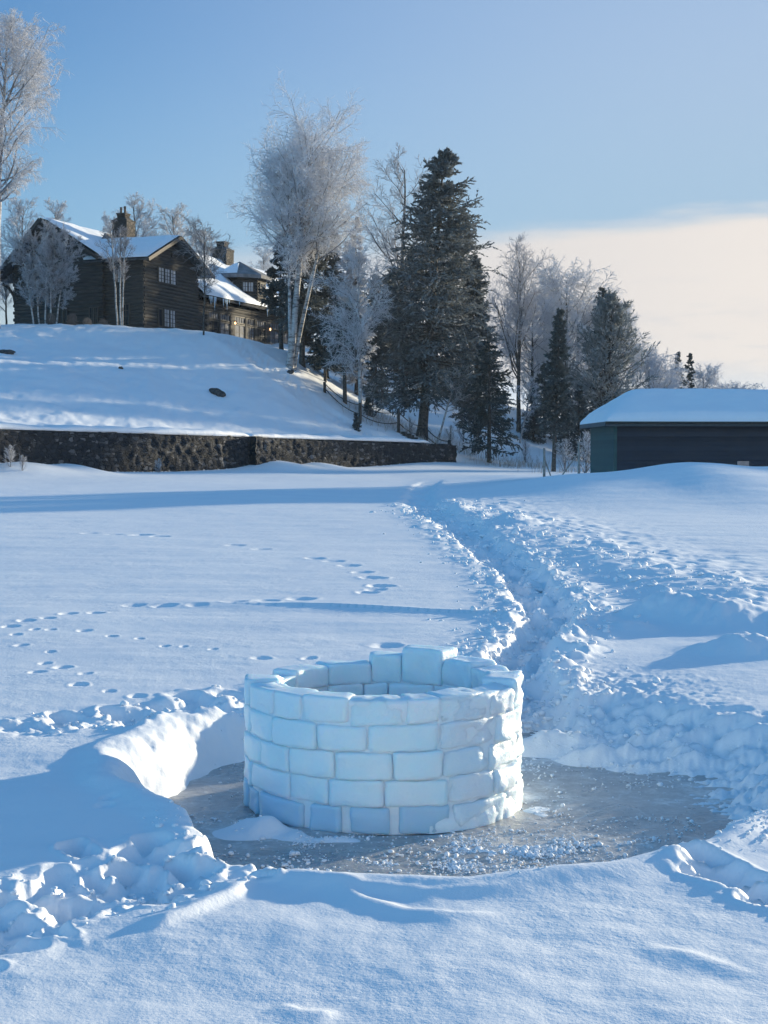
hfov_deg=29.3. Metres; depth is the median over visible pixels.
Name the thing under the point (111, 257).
birch tree
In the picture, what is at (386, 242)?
bare tree
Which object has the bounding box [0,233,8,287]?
bare tree
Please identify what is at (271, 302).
spruce tree
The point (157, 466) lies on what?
frosted shrub
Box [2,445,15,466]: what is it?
frosted shrub
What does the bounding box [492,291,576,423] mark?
birch tree
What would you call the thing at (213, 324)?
window
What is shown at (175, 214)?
bare tree
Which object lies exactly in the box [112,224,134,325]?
birch tree
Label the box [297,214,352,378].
spruce tree
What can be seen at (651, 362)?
birch tree
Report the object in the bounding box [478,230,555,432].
bare tree
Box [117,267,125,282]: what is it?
window
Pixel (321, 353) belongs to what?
spruce tree
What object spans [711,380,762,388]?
birch tree
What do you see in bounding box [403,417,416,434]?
frosted shrub
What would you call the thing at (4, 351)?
rock
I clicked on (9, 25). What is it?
birch tree
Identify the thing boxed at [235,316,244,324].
window
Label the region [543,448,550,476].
wooden post
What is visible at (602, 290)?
spruce tree
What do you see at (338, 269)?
spruce tree
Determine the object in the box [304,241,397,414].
birch tree
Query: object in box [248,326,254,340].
porch door
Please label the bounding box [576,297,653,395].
birch tree
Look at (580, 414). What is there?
spruce tree
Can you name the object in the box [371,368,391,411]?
spruce sapling
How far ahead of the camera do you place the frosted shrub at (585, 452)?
73.84 m
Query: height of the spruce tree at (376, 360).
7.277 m
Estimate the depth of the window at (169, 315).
126.04 m
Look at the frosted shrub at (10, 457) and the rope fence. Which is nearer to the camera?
the frosted shrub at (10, 457)
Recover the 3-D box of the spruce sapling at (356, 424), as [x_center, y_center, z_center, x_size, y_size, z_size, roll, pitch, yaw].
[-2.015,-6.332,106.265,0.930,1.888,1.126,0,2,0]
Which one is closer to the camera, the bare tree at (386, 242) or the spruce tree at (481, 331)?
the spruce tree at (481, 331)
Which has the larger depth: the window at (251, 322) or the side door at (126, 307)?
the window at (251, 322)
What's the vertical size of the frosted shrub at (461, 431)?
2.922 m
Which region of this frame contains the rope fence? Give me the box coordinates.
[323,382,450,443]
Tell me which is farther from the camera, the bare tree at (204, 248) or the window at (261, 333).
the window at (261, 333)
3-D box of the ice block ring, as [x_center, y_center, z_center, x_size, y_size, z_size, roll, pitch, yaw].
[-0.003,1.173,7.848,1.508,0.754,1.498,0,2,0]
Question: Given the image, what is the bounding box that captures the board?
[737,461,748,465]
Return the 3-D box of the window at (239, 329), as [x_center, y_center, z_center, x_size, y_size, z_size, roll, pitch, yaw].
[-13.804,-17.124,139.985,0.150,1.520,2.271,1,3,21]
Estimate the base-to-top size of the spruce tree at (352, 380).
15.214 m
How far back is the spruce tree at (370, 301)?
159.56 m
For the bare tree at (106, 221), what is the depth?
152.61 m
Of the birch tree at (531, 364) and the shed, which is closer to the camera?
the shed
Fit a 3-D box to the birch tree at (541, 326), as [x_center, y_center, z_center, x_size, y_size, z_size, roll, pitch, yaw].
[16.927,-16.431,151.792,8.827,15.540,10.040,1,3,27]
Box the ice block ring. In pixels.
[243,645,523,834]
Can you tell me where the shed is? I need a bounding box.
[580,388,767,472]
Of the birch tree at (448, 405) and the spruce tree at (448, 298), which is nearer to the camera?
the birch tree at (448, 405)
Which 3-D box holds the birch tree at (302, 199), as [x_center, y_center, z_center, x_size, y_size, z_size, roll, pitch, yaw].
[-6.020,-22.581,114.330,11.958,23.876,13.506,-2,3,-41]
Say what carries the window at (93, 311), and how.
in the log lodge
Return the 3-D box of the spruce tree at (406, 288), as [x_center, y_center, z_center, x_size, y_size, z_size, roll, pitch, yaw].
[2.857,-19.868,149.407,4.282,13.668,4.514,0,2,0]
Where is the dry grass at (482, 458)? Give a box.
[330,388,589,473]
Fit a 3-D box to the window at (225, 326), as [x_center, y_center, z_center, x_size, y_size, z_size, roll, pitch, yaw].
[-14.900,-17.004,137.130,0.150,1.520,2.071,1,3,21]
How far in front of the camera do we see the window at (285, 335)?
149.72 m
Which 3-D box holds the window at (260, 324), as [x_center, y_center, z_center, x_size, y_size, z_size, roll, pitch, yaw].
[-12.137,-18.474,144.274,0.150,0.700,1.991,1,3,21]
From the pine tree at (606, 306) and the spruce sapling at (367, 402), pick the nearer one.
the spruce sapling at (367, 402)
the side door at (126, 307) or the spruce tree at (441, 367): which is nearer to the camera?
the side door at (126, 307)
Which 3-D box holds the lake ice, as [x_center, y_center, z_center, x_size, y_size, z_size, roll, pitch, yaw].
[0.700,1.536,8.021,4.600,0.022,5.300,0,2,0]
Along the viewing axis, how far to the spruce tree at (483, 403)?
110.89 m
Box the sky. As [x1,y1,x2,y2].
[0,0,767,409]
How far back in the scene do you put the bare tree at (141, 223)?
148.83 m
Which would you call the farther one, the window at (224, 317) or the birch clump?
the window at (224, 317)
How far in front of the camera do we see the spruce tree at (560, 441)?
131.54 m
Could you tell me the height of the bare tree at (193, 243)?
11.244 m
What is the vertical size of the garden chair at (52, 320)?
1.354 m
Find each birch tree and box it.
[0,7,70,327]
[94,217,123,324]
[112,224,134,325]
[223,69,392,370]
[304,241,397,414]
[436,365,473,443]
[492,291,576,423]
[509,276,579,391]
[510,254,628,418]
[511,378,542,443]
[533,289,617,413]
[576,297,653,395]
[618,344,686,388]
[635,360,689,388]
[680,362,726,388]
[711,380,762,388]
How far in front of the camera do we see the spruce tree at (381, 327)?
155.63 m
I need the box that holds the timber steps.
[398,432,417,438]
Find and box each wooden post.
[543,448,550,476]
[562,442,579,474]
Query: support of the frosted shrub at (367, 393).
on the snow ground at (156, 593)
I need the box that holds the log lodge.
[0,206,314,345]
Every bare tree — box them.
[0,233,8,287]
[0,251,13,324]
[1,197,42,284]
[41,196,72,222]
[96,210,116,232]
[109,191,160,236]
[152,201,201,248]
[172,214,234,334]
[190,229,216,300]
[249,244,275,270]
[345,142,450,394]
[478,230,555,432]
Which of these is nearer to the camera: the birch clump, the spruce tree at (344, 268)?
the birch clump
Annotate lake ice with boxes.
[168,731,733,876]
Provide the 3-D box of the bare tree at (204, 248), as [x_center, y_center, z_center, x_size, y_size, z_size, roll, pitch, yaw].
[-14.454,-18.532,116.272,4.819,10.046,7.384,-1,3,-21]
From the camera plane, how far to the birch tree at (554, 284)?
144.49 m
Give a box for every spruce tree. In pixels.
[259,232,291,349]
[272,208,332,367]
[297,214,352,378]
[303,313,341,381]
[311,228,347,372]
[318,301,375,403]
[331,242,368,368]
[339,216,379,395]
[354,147,506,439]
[361,273,386,358]
[361,325,391,400]
[365,275,398,362]
[382,282,409,371]
[392,217,463,389]
[392,255,422,378]
[419,198,470,385]
[443,212,502,370]
[443,254,516,446]
[455,341,522,462]
[517,379,546,443]
[521,365,561,440]
[533,308,578,471]
[550,397,582,455]
[561,384,590,462]
[582,286,619,411]
[674,352,684,388]
[682,353,695,387]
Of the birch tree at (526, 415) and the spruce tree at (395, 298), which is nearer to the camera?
the birch tree at (526, 415)
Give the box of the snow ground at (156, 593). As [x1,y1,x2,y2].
[0,323,767,1023]
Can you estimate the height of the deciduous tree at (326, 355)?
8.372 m
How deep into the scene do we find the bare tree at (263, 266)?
188.20 m
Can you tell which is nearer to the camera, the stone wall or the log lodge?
the stone wall
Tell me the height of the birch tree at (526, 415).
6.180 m
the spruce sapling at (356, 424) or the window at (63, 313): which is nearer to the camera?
the spruce sapling at (356, 424)
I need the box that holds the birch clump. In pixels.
[4,218,88,323]
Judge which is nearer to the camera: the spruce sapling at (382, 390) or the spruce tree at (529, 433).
the spruce sapling at (382, 390)
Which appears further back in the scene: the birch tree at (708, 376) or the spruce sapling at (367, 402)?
the birch tree at (708, 376)
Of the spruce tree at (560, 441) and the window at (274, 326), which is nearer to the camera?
the spruce tree at (560, 441)
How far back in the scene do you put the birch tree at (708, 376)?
154.14 m
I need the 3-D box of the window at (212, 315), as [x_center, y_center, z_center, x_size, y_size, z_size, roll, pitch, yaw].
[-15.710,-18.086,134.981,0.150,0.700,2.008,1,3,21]
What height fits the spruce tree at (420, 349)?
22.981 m
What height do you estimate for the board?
0.460 m
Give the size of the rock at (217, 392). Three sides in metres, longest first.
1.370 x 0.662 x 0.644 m
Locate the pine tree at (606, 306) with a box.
[548,288,659,440]
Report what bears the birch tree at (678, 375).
on the snow ground at (156, 593)
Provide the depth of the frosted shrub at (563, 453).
103.81 m
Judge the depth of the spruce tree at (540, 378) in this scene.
139.46 m
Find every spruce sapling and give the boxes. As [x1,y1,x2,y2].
[352,412,361,431]
[363,396,373,416]
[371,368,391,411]
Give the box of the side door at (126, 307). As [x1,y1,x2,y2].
[121,303,129,326]
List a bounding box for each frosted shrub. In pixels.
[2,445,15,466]
[19,454,26,470]
[154,458,161,472]
[362,383,384,412]
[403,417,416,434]
[442,425,455,443]
[453,417,470,441]
[517,439,530,462]
[554,438,573,471]
[570,431,590,472]
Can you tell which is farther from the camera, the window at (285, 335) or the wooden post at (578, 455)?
the window at (285, 335)
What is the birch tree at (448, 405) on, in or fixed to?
on the snow ground at (156, 593)
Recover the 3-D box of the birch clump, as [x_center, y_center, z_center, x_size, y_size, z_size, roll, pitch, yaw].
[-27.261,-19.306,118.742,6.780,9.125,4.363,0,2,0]
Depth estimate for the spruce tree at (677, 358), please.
149.38 m
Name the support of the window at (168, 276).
in the log lodge
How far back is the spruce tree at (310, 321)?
116.88 m
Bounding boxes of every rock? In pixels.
[0,349,14,353]
[209,388,225,396]
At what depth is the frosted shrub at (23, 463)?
72.98 m
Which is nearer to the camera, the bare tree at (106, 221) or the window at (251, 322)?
the window at (251, 322)
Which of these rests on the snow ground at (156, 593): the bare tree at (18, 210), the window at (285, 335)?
the bare tree at (18, 210)
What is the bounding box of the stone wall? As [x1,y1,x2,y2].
[0,422,456,471]
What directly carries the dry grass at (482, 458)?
on the snow ground at (156, 593)
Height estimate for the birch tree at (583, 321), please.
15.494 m
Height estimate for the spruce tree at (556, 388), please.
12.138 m
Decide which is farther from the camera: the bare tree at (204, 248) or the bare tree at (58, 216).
the bare tree at (58, 216)
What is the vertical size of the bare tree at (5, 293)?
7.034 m
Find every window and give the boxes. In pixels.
[58,309,67,323]
[89,306,98,323]
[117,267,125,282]
[157,266,176,285]
[163,308,175,327]
[209,311,218,319]
[209,319,218,332]
[221,313,229,321]
[221,321,229,334]
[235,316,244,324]
[235,324,244,337]
[248,318,254,326]
[257,320,265,328]
[257,328,265,343]
[270,322,278,330]
[270,330,278,344]
[283,332,287,343]
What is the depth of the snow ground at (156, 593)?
10.30 m
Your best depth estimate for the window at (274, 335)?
147.18 m
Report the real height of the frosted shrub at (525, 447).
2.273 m
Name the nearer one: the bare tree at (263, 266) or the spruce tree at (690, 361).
the spruce tree at (690, 361)
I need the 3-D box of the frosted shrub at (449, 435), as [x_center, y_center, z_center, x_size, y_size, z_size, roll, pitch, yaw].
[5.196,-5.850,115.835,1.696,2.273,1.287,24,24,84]
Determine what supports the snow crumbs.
on the lake ice
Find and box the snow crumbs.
[118,697,767,876]
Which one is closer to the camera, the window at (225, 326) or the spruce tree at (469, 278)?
the window at (225, 326)
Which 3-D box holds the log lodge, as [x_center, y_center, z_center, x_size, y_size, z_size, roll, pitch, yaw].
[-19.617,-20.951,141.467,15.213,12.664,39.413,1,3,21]
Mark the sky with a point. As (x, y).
(630, 137)

